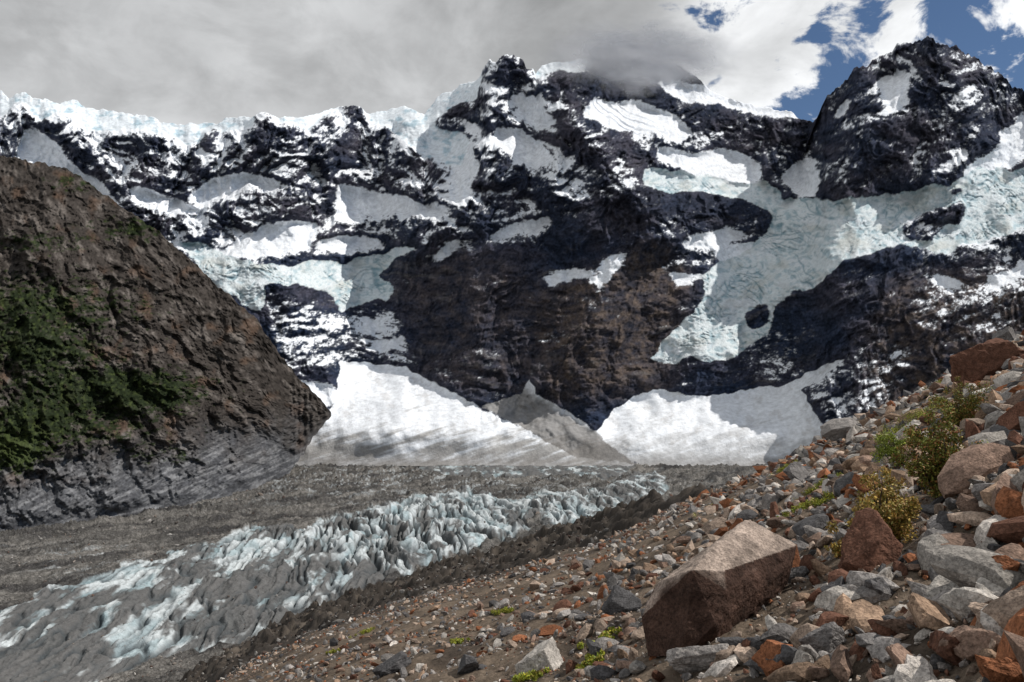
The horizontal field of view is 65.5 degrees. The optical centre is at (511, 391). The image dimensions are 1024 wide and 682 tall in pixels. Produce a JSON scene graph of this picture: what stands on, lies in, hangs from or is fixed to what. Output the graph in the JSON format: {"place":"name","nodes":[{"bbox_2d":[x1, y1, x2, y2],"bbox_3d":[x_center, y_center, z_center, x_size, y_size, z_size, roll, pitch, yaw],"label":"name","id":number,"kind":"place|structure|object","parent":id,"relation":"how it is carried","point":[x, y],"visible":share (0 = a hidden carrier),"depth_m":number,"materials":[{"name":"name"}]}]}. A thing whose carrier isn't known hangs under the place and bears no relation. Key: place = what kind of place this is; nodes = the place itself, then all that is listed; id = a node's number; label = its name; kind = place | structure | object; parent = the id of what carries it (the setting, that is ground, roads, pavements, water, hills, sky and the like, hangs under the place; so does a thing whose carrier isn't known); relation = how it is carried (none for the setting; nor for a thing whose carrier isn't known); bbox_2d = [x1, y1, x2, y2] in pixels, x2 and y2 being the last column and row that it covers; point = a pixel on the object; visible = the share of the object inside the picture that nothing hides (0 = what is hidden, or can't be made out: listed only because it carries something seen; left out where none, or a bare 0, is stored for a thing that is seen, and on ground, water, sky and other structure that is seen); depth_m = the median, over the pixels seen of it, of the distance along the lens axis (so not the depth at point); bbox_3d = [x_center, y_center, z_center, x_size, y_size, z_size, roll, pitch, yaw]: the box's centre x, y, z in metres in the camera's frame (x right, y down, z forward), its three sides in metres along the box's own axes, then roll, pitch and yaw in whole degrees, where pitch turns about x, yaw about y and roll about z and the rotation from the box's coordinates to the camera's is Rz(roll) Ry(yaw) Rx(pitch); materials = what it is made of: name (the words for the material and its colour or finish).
{"place":"outdoors","nodes":[
{"label":"outdoors","id":0,"kind":"place"},
{"bbox_2d":[0,155,330,531],"bbox_3d":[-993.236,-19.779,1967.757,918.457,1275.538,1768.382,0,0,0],"label":"hillside","id":1,"kind":"structure","parent":0,"point":[143,365],"depth_m":1741.36,"materials":[{"name":"brown stone"}]},
{"bbox_2d":[0,463,766,681],"bbox_3d":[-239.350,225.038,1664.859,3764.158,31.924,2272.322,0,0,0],"label":"valley ground","id":2,"kind":"structure","parent":0,"point":[308,506],"depth_m":1387.73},
{"bbox_2d":[0,464,669,681],"bbox_3d":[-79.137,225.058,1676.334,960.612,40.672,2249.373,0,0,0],"label":"valley glacier","id":3,"kind":"object","parent":2,"relation":"on","point":[348,550],"visible":0.93,"depth_m":955.23,"materials":[{"name":"white ice"}]},
{"bbox_2d":[0,462,751,681],"bbox_3d":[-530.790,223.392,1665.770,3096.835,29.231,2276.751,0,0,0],"label":"valley blocks","id":4,"kind":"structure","parent":2,"relation":"on","point":[277,510],"depth_m":1240.24,"materials":[{"name":"grey stone"}]},
{"bbox_2d":[0,36,1023,463],"bbox_3d":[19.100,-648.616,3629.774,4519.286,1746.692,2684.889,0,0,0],"label":"mountain","id":5,"kind":"structure","parent":0,"point":[560,256],"depth_m":2906.94,"materials":[{"name":"black stone"}]},
{"bbox_2d":[295,360,843,465],"bbox_3d":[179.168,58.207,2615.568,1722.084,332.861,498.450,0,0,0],"label":"snowfield","id":6,"kind":"structure","parent":5,"relation":"on","point":[389,415],"depth_m":2503.46,"materials":[{"name":"white snow"}]},
{"bbox_2d":[178,166,1023,364],"bbox_3d":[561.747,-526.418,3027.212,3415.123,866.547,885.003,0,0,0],"label":"hanging glacier","id":7,"kind":"object","parent":5,"relation":"on","point":[804,244],"visible":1,"depth_m":2902.85,"materials":[{"name":"white ice"}]},
{"bbox_2d":[0,0,1023,124],"label":"sky","id":8,"kind":"structure","parent":0,"point":[183,62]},
{"bbox_2d":[176,389,1023,681],"bbox_3d":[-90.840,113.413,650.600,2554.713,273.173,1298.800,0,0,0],"label":"moraine ground","id":9,"kind":"structure","parent":0,"point":[621,515],"depth_m":42.23,"materials":[{"name":"soil"}]},
{"bbox_2d":[372,651,411,676],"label":"boulder","id":10,"kind":"object","parent":9,"relation":"on","point":[395,663],"visible":0.98,"depth_m":22.79,"materials":[{"name":"grey stone"}]},
{"bbox_2d":[184,514,608,681],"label":"moraine stones","id":11,"kind":"object","parent":9,"relation":"on","point":[578,540],"visible":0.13,"depth_m":256.56,"materials":[{"name":"grey stone"}]},
{"bbox_2d":[457,654,478,674],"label":"boulder","id":12,"kind":"object","parent":9,"relation":"on","point":[469,663],"visible":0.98,"depth_m":16.82,"materials":[{"name":"grey stone"}]},
{"bbox_2d":[515,637,563,674],"bbox_3d":[0.538,5.257,15.588,0.820,0.759,0.748,0,0,25],"label":"boulder","id":13,"kind":"object","parent":9,"relation":"on","point":[543,654],"visible":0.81,"depth_m":15.41,"materials":[{"name":"grey stone"}]},
{"bbox_2d":[216,329,1023,681],"bbox_3d":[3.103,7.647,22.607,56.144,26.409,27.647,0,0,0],"label":"stones","id":14,"kind":"object","parent":9,"relation":"on","point":[997,422],"visible":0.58,"depth_m":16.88,"materials":[{"name":"grey stone"}]},
{"bbox_2d":[601,585,641,613],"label":"boulder","id":15,"kind":"object","parent":9,"relation":"on","point":[620,599],"visible":0.93,"depth_m":17.87,"materials":[{"name":"grey stone"}]},
{"bbox_2d":[325,379,961,681],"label":"grass","id":16,"kind":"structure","parent":9,"relation":"on","point":[533,674],"depth_m":21.92,"materials":[{"name":"green plant"}]},
{"bbox_2d":[666,643,728,673],"bbox_3d":[2.300,3.292,9.821,0.792,0.503,0.434,0,0,16],"label":"boulder","id":17,"kind":"object","parent":9,"relation":"on","point":[691,659],"visible":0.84,"depth_m":9.67,"materials":[{"name":"grey stone"}]},
{"bbox_2d":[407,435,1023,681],"bbox_3d":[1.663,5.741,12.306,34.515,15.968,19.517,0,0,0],"label":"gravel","id":18,"kind":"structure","parent":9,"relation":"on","point":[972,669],"depth_m":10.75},
{"bbox_2d":[642,519,796,656],"bbox_3d":[2.824,2.942,11.676,2.833,1.992,1.732,0,0,-44],"label":"slab boulder","id":19,"kind":"object","parent":9,"relation":"on","point":[726,582],"visible":0.73,"depth_m":10.79,"materials":[{"name":"brown stone"}]},
{"bbox_2d":[717,637,744,645],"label":"boulder","id":20,"kind":"object","parent":9,"relation":"on","point":[735,641],"visible":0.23,"depth_m":9.65,"materials":[{"name":"grey stone"}]},
{"bbox_2d":[751,640,792,675],"bbox_3d":[2.780,2.825,8.386,0.430,0.403,0.492,0,0,-37],"label":"boulder","id":21,"kind":"object","parent":9,"relation":"on","point":[769,649],"visible":0.55,"depth_m":8.32,"materials":[{"name":"brown stone"}]},
{"bbox_2d":[783,461,810,481],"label":"boulder","id":22,"kind":"object","parent":9,"relation":"on","point":[796,470],"visible":0.68,"depth_m":34.74,"materials":[{"name":"grey stone"}]},
{"bbox_2d":[798,622,846,652],"bbox_3d":[3.306,2.639,8.485,0.261,0.376,0.413,0,0,-44],"label":"boulder","id":23,"kind":"object","parent":9,"relation":"on","point":[828,637],"visible":0.77,"depth_m":8.41,"materials":[{"name":"grey stone"}]},
{"bbox_2d":[633,490,1023,681],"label":"rocks","id":24,"kind":"object","parent":9,"relation":"on","point":[962,573],"visible":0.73,"depth_m":7.60,"materials":[{"name":"grey stone"}]},
{"bbox_2d":[820,576,844,591],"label":"boulder","id":25,"kind":"object","parent":9,"relation":"on","point":[840,581],"visible":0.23,"depth_m":9.86,"materials":[{"name":"grey stone"}]},
{"bbox_2d":[824,538,841,557],"bbox_3d":[5.330,2.574,13.002,0.406,0.362,0.405,0,0,33],"label":"shrub","id":26,"kind":"object","parent":9,"relation":"on","point":[834,547],"visible":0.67,"depth_m":12.95,"materials":[{"name":"green plant"}]},
{"bbox_2d":[820,417,856,440],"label":"boulder","id":27,"kind":"object","parent":9,"relation":"on","point":[835,429],"visible":0.86,"depth_m":59.94,"materials":[{"name":"grey stone"}]},
{"bbox_2d":[855,632,880,647],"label":"boulder","id":28,"kind":"object","parent":9,"relation":"on","point":[864,639],"visible":0.52,"depth_m":7.51,"materials":[{"name":"grey stone"}]},
{"bbox_2d":[837,507,902,572],"bbox_3d":[5.101,2.261,11.351,0.842,1.102,0.776,0,0,-37],"label":"boulder","id":29,"kind":"object","parent":9,"relation":"on","point":[870,542],"visible":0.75,"depth_m":11.22,"materials":[{"name":"brown stone"}]},
{"bbox_2d":[825,466,922,542],"bbox_3d":[5.681,1.783,12.314,1.198,1.336,1.330,0,0,-44],"label":"shrub","id":30,"kind":"object","parent":9,"relation":"on","point":[898,514],"visible":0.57,"depth_m":12.07,"materials":[{"name":"green plant"}]},
{"bbox_2d":[885,643,913,665],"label":"boulder","id":31,"kind":"object","parent":9,"relation":"on","point":[897,652],"visible":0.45,"depth_m":6.69,"materials":[{"name":"brown stone"}]},
{"bbox_2d":[870,425,930,467],"bbox_3d":[10.678,1.509,21.512,1.772,1.295,1.602,0,0,33],"label":"shrub","id":32,"kind":"object","parent":9,"relation":"on","point":[890,446],"visible":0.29,"depth_m":21.47,"materials":[{"name":"green plant"}]},
{"bbox_2d":[906,592,951,631],"bbox_3d":[3.942,2.105,7.503,0.393,0.412,0.654,0,0,11],"label":"boulder","id":33,"kind":"object","parent":9,"relation":"on","point":[932,615],"visible":0.76,"depth_m":7.38,"materials":[{"name":"brown stone"}]},
{"bbox_2d":[922,528,951,537],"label":"boulder","id":34,"kind":"object","parent":9,"relation":"on","point":[929,531],"visible":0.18,"depth_m":10.83,"materials":[{"name":"grey stone"}]},
{"bbox_2d":[890,394,987,499],"bbox_3d":[7.591,1.053,14.286,1.666,2.018,1.482,0,0,-45],"label":"shrub","id":35,"kind":"object","parent":9,"relation":"on","point":[929,465],"visible":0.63,"depth_m":14.20,"materials":[{"name":"green plant"}]},
{"bbox_2d":[927,376,994,429],"bbox_3d":[13.250,0.410,23.490,1.745,1.764,1.097,0,0,0],"label":"shrub","id":36,"kind":"object","parent":9,"relation":"on","point":[963,412],"visible":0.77,"depth_m":23.36,"materials":[{"name":"green plant"}]},
{"bbox_2d":[938,625,1000,661],"bbox_3d":[3.645,2.011,6.305,0.330,0.319,0.542,0,0,-23],"label":"boulder","id":37,"kind":"object","parent":9,"relation":"on","point":[973,641],"visible":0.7,"depth_m":6.21,"materials":[{"name":"brown stone"}]},
{"bbox_2d":[968,602,985,617],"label":"boulder","id":38,"kind":"object","parent":9,"relation":"on","point":[975,607],"visible":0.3,"depth_m":6.76,"materials":[{"name":"beige stone"}]},
{"bbox_2d":[949,338,1023,382],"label":"boulder","id":39,"kind":"object","parent":9,"relation":"on","point":[981,361],"visible":0.68,"depth_m":39.48,"materials":[{"name":"brown stone"}]},
{"bbox_2d":[992,326,1016,339],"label":"boulder","id":40,"kind":"object","parent":9,"relation":"on","point":[1007,333],"visible":0.51,"depth_m":82.08,"materials":[{"name":"grey stone"}]},
{"bbox_2d":[992,555,1019,571],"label":"boulder","id":41,"kind":"object","parent":9,"relation":"on","point":[1007,562],"visible":0.34,"depth_m":7.45,"materials":[{"name":"orange stone"}]},
{"bbox_2d":[585,33,699,85],"bbox_3d":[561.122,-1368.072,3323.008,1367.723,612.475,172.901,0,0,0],"label":"cloud","id":42,"kind":"structure","parent":0,"point":[635,61],"depth_m":3289.28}
]}

